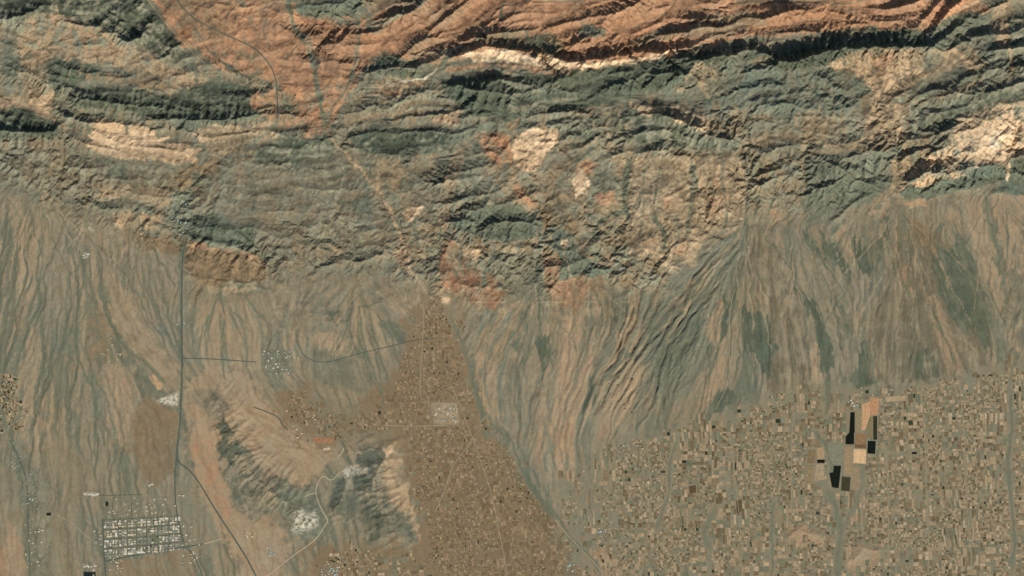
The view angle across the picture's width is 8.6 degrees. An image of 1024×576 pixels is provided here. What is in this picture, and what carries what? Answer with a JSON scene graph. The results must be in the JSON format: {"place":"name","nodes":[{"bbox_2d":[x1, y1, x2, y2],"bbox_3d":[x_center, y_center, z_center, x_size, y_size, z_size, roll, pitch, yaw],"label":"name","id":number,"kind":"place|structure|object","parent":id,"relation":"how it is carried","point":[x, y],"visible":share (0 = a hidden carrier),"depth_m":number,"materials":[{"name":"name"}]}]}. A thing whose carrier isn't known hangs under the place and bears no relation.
{"place":"outdoors","nodes":[
{"label":"outdoors","id":0,"kind":"place"},
{"bbox_2d":[9,440,29,575],"bbox_3d":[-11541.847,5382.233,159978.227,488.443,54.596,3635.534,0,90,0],"label":"road","id":1,"kind":"structure","parent":0,"point":[28,505],"depth_m":159976.58,"materials":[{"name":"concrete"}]},
{"bbox_2d":[57,514,97,543],"bbox_3d":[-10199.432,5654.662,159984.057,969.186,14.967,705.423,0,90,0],"label":"dirt road","id":2,"kind":"structure","parent":0,"point":[77,527],"depth_m":159981.56,"materials":[{"name":"beige soil"}]},
{"bbox_2d":[102,520,105,575],"bbox_3d":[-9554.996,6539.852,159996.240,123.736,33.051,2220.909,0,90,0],"label":"road","id":3,"kind":"structure","parent":0,"point":[103,546],"depth_m":159984.64,"materials":[{"name":"grey asphalt"}]},
{"bbox_2d":[101,494,141,495],"bbox_3d":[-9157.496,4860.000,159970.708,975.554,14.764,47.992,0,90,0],"label":"street","id":4,"kind":"structure","parent":0,"point":[119,495],"depth_m":159969.41,"materials":[{"name":"grey asphalt"}]},
{"bbox_2d":[104,524,178,529],"bbox_3d":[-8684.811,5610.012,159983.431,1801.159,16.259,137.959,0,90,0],"label":"street","id":5,"kind":"structure","parent":0,"point":[139,527],"depth_m":159980.34,"materials":[{"name":"grey asphalt"}]},
{"bbox_2d":[104,533,180,539],"bbox_3d":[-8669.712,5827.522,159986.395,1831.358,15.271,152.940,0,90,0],"label":"street","id":6,"kind":"structure","parent":0,"point":[145,536],"depth_m":159984.58,"materials":[{"name":"grey asphalt"}]},
{"bbox_2d":[105,541,182,548],"bbox_3d":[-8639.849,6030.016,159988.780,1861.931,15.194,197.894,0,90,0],"label":"street","id":7,"kind":"structure","parent":0,"point":[143,545],"depth_m":159987.53,"materials":[{"name":"grey asphalt"}]},
{"bbox_2d":[110,515,178,519],"bbox_3d":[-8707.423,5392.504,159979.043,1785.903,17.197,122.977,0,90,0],"label":"street","id":8,"kind":"structure","parent":0,"point":[142,517],"depth_m":159978.30,"materials":[{"name":"grey asphalt"}]},
{"bbox_2d":[105,543,203,561],"bbox_3d":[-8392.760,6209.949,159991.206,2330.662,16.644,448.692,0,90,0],"label":"road","id":9,"kind":"structure","parent":0,"point":[151,552],"depth_m":159989.41,"materials":[{"name":"grey asphalt"}]},
{"bbox_2d":[150,374,161,390],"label":"field","id":10,"kind":"structure","parent":0,"point":[158,384],"depth_m":159934.56,"materials":[{"name":"soil"}]},
{"bbox_2d":[174,459,183,540],"bbox_3d":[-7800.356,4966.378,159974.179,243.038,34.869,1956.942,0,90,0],"label":"road","id":11,"kind":"structure","parent":0,"point":[175,498],"depth_m":159969.23,"materials":[{"name":"grey asphalt"}]},
{"bbox_2d":[148,0,210,68],"bbox_3d":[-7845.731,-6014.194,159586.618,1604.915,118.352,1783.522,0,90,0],"label":"dirt road","id":12,"kind":"structure","parent":0,"point":[176,35],"depth_m":159579.69,"materials":[{"name":"brown soil"}]},
{"bbox_2d":[186,547,202,575],"bbox_3d":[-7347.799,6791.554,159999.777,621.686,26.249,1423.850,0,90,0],"label":"road","id":13,"kind":"structure","parent":0,"point":[196,561],"depth_m":159991.03,"materials":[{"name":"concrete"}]},
{"bbox_2d":[183,358,255,362],"bbox_3d":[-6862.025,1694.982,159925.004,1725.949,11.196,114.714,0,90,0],"label":"road","id":14,"kind":"structure","parent":0,"point":[219,359],"depth_m":159924.59,"materials":[{"name":"grey asphalt"}]},
{"bbox_2d":[177,0,277,118],"bbox_3d":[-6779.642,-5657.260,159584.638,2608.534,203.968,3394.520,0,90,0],"label":"road","id":15,"kind":"structure","parent":0,"point":[244,43],"depth_m":159594.62,"materials":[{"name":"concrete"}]},
{"bbox_2d":[207,390,327,539],"bbox_3d":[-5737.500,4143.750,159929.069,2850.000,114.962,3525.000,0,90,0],"label":"hill","id":16,"kind":"structure","parent":0,"point":[277,489],"depth_m":159936.88,"materials":[{"name":"beige stone"}]},
{"bbox_2d":[253,407,287,429],"bbox_3d":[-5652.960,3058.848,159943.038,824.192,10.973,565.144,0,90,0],"label":"road","id":17,"kind":"structure","parent":0,"point":[272,414],"depth_m":159942.41,"materials":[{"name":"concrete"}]},
{"bbox_2d":[267,469,345,575],"bbox_3d":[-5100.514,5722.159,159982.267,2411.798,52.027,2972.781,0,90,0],"label":"track","id":18,"kind":"structure","parent":0,"point":[323,527],"depth_m":159971.61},
{"bbox_2d":[313,437,333,442],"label":"field","id":19,"kind":"structure","parent":0,"point":[324,440],"depth_m":159950.67,"materials":[{"name":"soil"}]},
{"bbox_2d":[298,338,434,362],"bbox_3d":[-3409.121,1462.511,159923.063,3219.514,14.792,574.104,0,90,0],"label":"road","id":20,"kind":"structure","parent":0,"point":[363,352],"depth_m":159920.88,"materials":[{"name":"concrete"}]},
{"bbox_2d":[328,435,417,548],"bbox_3d":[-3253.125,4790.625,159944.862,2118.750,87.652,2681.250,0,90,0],"label":"hill","id":21,"kind":"structure","parent":0,"point":[384,512],"depth_m":159951.09,"materials":[{"name":"beige stone"}]},
{"bbox_2d":[389,425,440,425],"bbox_3d":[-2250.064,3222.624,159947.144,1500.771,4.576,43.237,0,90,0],"label":"dirt road","id":22,"kind":"structure","parent":0,"point":[420,425],"depth_m":159945.81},
{"bbox_2d":[420,301,423,396],"bbox_3d":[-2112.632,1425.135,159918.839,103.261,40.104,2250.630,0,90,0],"label":"dirt road","id":23,"kind":"structure","parent":0,"point":[422,343],"depth_m":159917.81,"materials":[{"name":"brown soil"}]},
{"bbox_2d":[435,439,471,511],"bbox_3d":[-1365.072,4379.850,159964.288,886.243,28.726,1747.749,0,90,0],"label":"dirt road","id":24,"kind":"structure","parent":0,"point":[449,475],"depth_m":159962.42,"materials":[{"name":"brown soil"}]},
{"bbox_2d":[451,384,506,574],"bbox_3d":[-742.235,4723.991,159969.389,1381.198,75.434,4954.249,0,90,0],"label":"dirt road","id":25,"kind":"structure","parent":0,"point":[485,475],"depth_m":159961.91,"materials":[{"name":"brown soil"}]},
{"bbox_2d":[0,168,1023,575],"bbox_3d":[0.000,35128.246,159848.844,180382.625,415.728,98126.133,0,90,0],"label":"desert plain","id":26,"kind":"structure","parent":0,"point":[894,294],"depth_m":159931.95,"materials":[{"name":"soil"}]},
{"bbox_2d":[83,572,95,575],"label":"reservoir","id":27,"kind":"object","parent":26,"relation":"in","point":[88,573],"visible":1,"depth_m":159994.86,"materials":[{"name":"black liquid"}]},
{"bbox_2d":[176,238,187,457],"bbox_3d":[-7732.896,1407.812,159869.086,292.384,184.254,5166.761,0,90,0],"label":"highway","id":28,"kind":"structure","parent":26,"relation":"on","point":[181,345],"depth_m":159916.06,"materials":[{"name":"grey asphalt"}]},
{"bbox_2d":[176,458,256,575],"bbox_3d":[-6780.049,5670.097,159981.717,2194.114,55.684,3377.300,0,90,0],"label":"highway","id":29,"kind":"structure","parent":26,"relation":"on","point":[218,515],"depth_m":159977.22,"materials":[{"name":"grey asphalt"}]},
{"bbox_2d":[1,194,857,575],"bbox_3d":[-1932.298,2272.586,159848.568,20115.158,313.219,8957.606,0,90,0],"label":"village houses","id":30,"kind":"structure","parent":26,"relation":"on","point":[175,506],"depth_m":159967.83,"materials":[{"name":"beige metal"}]},
{"bbox_2d":[0,296,1023,575],"bbox_3d":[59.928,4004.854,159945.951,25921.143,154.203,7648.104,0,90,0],"label":"farmland","id":31,"kind":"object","parent":26,"relation":"on","point":[956,478],"visible":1,"depth_m":159968.80,"materials":[{"name":"soil"}]},
{"bbox_2d":[0,0,1023,331],"bbox_3d":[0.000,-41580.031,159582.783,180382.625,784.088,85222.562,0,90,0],"label":"mountains","id":32,"kind":"structure","parent":0,"point":[540,146],"depth_m":159642.59,"materials":[{"name":"stone"}]},
{"bbox_2d":[556,520,602,575],"bbox_3d":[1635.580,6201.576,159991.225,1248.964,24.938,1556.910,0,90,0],"label":"dirt road","id":33,"kind":"structure","parent":0,"point":[579,547],"depth_m":159988.55,"materials":[{"name":"beige soil"}]},
{"bbox_2d":[587,541,592,546],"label":"field","id":34,"kind":"structure","parent":0,"point":[589,543],"depth_m":159987.78,"materials":[{"name":"soil"}]},
{"bbox_2d":[603,470,608,476],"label":"field","id":35,"kind":"structure","parent":0,"point":[606,473],"depth_m":159963.17,"materials":[{"name":"soil"}]},
{"bbox_2d":[640,442,650,575],"bbox_3d":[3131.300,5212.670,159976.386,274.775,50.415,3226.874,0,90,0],"label":"dirt road","id":36,"kind":"structure","parent":0,"point":[650,510],"depth_m":159977.69,"materials":[{"name":"beige soil"}]},
{"bbox_2d":[684,570,688,575],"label":"field","id":37,"kind":"structure","parent":0,"point":[686,572],"depth_m":159997.25,"materials":[{"name":"soil"}]},
{"bbox_2d":[687,460,691,465],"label":"field","id":38,"kind":"structure","parent":0,"point":[689,462],"depth_m":159959.66,"materials":[{"name":"soil"}]},
{"bbox_2d":[689,485,695,493],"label":"field","id":39,"kind":"structure","parent":0,"point":[692,489],"depth_m":159968.75,"materials":[{"name":"soil"}]},
{"bbox_2d":[706,556,711,561],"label":"field","id":40,"kind":"structure","parent":0,"point":[708,558],"depth_m":159992.83,"materials":[{"name":"soil"}]},
{"bbox_2d":[714,478,718,483],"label":"field","id":41,"kind":"structure","parent":0,"point":[716,480],"depth_m":159966.00,"materials":[{"name":"soil"}]},
{"bbox_2d":[716,496,722,503],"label":"field","id":42,"kind":"structure","parent":0,"point":[719,500],"depth_m":159972.31,"materials":[{"name":"soil"}]},
{"bbox_2d":[715,290,733,409],"bbox_3d":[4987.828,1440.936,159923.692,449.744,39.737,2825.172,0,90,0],"label":"dirt road","id":43,"kind":"structure","parent":0,"point":[729,347],"depth_m":159921.25,"materials":[{"name":"soil"}]},
{"bbox_2d":[672,451,790,460],"bbox_3d":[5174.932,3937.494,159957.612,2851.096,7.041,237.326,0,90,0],"label":"dirt road","id":44,"kind":"structure","parent":0,"point":[733,455],"depth_m":159956.42,"materials":[{"name":"brown soil"}]},
{"bbox_2d":[729,435,741,559],"bbox_3d":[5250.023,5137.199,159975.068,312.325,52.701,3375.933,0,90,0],"label":"dirt road","id":45,"kind":"structure","parent":0,"point":[737,502],"depth_m":159972.16,"materials":[{"name":"brown soil"}]},
{"bbox_2d":[736,499,741,515],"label":"field","id":46,"kind":"structure","parent":0,"point":[739,504],"depth_m":159974.48,"materials":[{"name":"soil"}]},
{"bbox_2d":[759,566,763,571],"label":"field","id":47,"kind":"structure","parent":0,"point":[761,568],"depth_m":159996.66,"materials":[{"name":"soil"}]},
{"bbox_2d":[764,566,768,571],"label":"field","id":48,"kind":"structure","parent":0,"point":[766,568],"depth_m":159996.39,"materials":[{"name":"soil"}]},
{"bbox_2d":[787,410,793,574],"bbox_3d":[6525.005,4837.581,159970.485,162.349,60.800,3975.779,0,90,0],"label":"dirt road","id":49,"kind":"structure","parent":0,"point":[791,490],"depth_m":159966.47,"materials":[{"name":"soil"}]},
{"bbox_2d":[805,465,813,483],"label":"field","id":50,"kind":"structure","parent":0,"point":[809,475],"depth_m":159963.75,"materials":[{"name":"soil"}]},
{"bbox_2d":[807,449,815,463],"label":"field","id":51,"kind":"structure","parent":0,"point":[810,456],"depth_m":159957.80,"materials":[{"name":"soil"}]},
{"bbox_2d":[814,464,823,480],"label":"field","id":52,"kind":"structure","parent":0,"point":[819,471],"depth_m":159963.22,"materials":[{"name":"soil"}]},
{"bbox_2d":[817,447,824,458],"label":"field","id":53,"kind":"structure","parent":0,"point":[820,452],"depth_m":159956.72,"materials":[{"name":"soil"}]},
{"bbox_2d":[783,523,886,570],"bbox_3d":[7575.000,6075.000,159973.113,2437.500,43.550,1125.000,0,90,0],"label":"hills","id":54,"kind":"structure","parent":0,"point":[858,554],"depth_m":159974.88,"materials":[{"name":"beige stone"}]},
{"bbox_2d":[829,466,840,487],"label":"field","id":55,"kind":"structure","parent":0,"point":[835,476],"depth_m":159965.27,"materials":[{"name":"soil"}]},
{"bbox_2d":[828,443,843,463],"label":"field","id":56,"kind":"structure","parent":0,"point":[836,453],"depth_m":159957.33,"materials":[{"name":"soil"}]},
{"bbox_2d":[841,476,849,490],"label":"field","id":57,"kind":"structure","parent":0,"point":[845,484],"depth_m":159967.19,"materials":[{"name":"soil"}]},
{"bbox_2d":[844,446,851,474],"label":"field","id":58,"kind":"structure","parent":0,"point":[848,460],"depth_m":159958.92,"materials":[{"name":"soil"}]},
{"bbox_2d":[845,412,854,443],"bbox_3d":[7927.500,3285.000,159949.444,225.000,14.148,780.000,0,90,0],"label":"field","id":59,"kind":"structure","parent":0,"point":[849,438],"depth_m":159948.78,"materials":[{"name":"soil"}]},
{"bbox_2d":[851,466,859,489],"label":"field","id":60,"kind":"structure","parent":0,"point":[855,477],"depth_m":159964.94,"materials":[{"name":"soil"}]},
{"bbox_2d":[856,410,860,431],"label":"field","id":61,"kind":"structure","parent":0,"point":[858,416],"depth_m":159944.61,"materials":[{"name":"soil"}]},
{"bbox_2d":[853,449,865,463],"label":"field","id":62,"kind":"structure","parent":0,"point":[859,455],"depth_m":159957.75,"materials":[{"name":"soil"}]},
{"bbox_2d":[855,433,865,443],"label":"field","id":63,"kind":"structure","parent":0,"point":[860,438],"depth_m":159951.52,"materials":[{"name":"soil"}]},
{"bbox_2d":[855,444,865,447],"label":"field","id":64,"kind":"structure","parent":0,"point":[860,445],"depth_m":159954.25,"materials":[{"name":"soil"}]},
{"bbox_2d":[860,493,864,572],"bbox_3d":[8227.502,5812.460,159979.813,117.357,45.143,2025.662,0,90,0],"label":"dirt road","id":65,"kind":"structure","parent":0,"point":[862,530],"depth_m":159975.95,"materials":[{"name":"beige soil"}]},
{"bbox_2d":[861,401,869,430],"bbox_3d":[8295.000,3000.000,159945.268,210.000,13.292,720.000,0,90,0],"label":"field","id":66,"kind":"structure","parent":0,"point":[865,412],"depth_m":159943.22,"materials":[{"name":"soil"}]},
{"bbox_2d":[867,417,872,438],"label":"field","id":67,"kind":"structure","parent":0,"point":[870,429],"depth_m":159948.25,"materials":[{"name":"soil"}]},
{"bbox_2d":[867,441,875,453],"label":"field","id":68,"kind":"structure","parent":0,"point":[871,447],"depth_m":159954.75,"materials":[{"name":"soil"}]},
{"bbox_2d":[870,398,878,414],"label":"field","id":69,"kind":"structure","parent":0,"point":[874,403],"depth_m":159940.44,"materials":[{"name":"soil"}]},
{"bbox_2d":[873,416,876,439],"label":"field","id":70,"kind":"structure","parent":0,"point":[874,427],"depth_m":159947.75,"materials":[{"name":"soil"}]},
{"bbox_2d":[883,413,888,536],"bbox_3d":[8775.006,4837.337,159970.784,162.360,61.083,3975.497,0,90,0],"label":"dirt road","id":71,"kind":"structure","parent":0,"point":[887,482],"depth_m":159965.25,"materials":[{"name":"brown soil"}]},
{"bbox_2d":[885,396,905,401],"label":"field","id":72,"kind":"structure","parent":0,"point":[896,398],"depth_m":159937.88,"materials":[{"name":"soil"}]},
{"bbox_2d":[921,392,928,568],"bbox_3d":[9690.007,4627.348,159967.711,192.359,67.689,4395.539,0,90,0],"label":"dirt road","id":73,"kind":"structure","parent":0,"point":[926,486],"depth_m":159965.94,"materials":[{"name":"brown soil"}]},
{"bbox_2d":[865,492,1007,498],"bbox_3d":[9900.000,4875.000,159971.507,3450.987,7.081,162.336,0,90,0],"label":"dirt road","id":74,"kind":"structure","parent":0,"point":[928,495],"depth_m":159970.42,"materials":[{"name":"brown soil"}]},
{"bbox_2d":[960,389,971,569],"bbox_3d":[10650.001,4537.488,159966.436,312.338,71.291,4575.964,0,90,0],"label":"dirt road","id":75,"kind":"structure","parent":0,"point":[966,483],"depth_m":159966.75,"materials":[{"name":"brown soil"}]},
{"bbox_2d":[991,547,995,552],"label":"field","id":76,"kind":"structure","parent":0,"point":[993,549],"depth_m":159989.56,"materials":[{"name":"soil"}]},
{"bbox_2d":[991,560,995,565],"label":"field","id":77,"kind":"structure","parent":0,"point":[993,562],"depth_m":159994.36,"materials":[{"name":"soil"}]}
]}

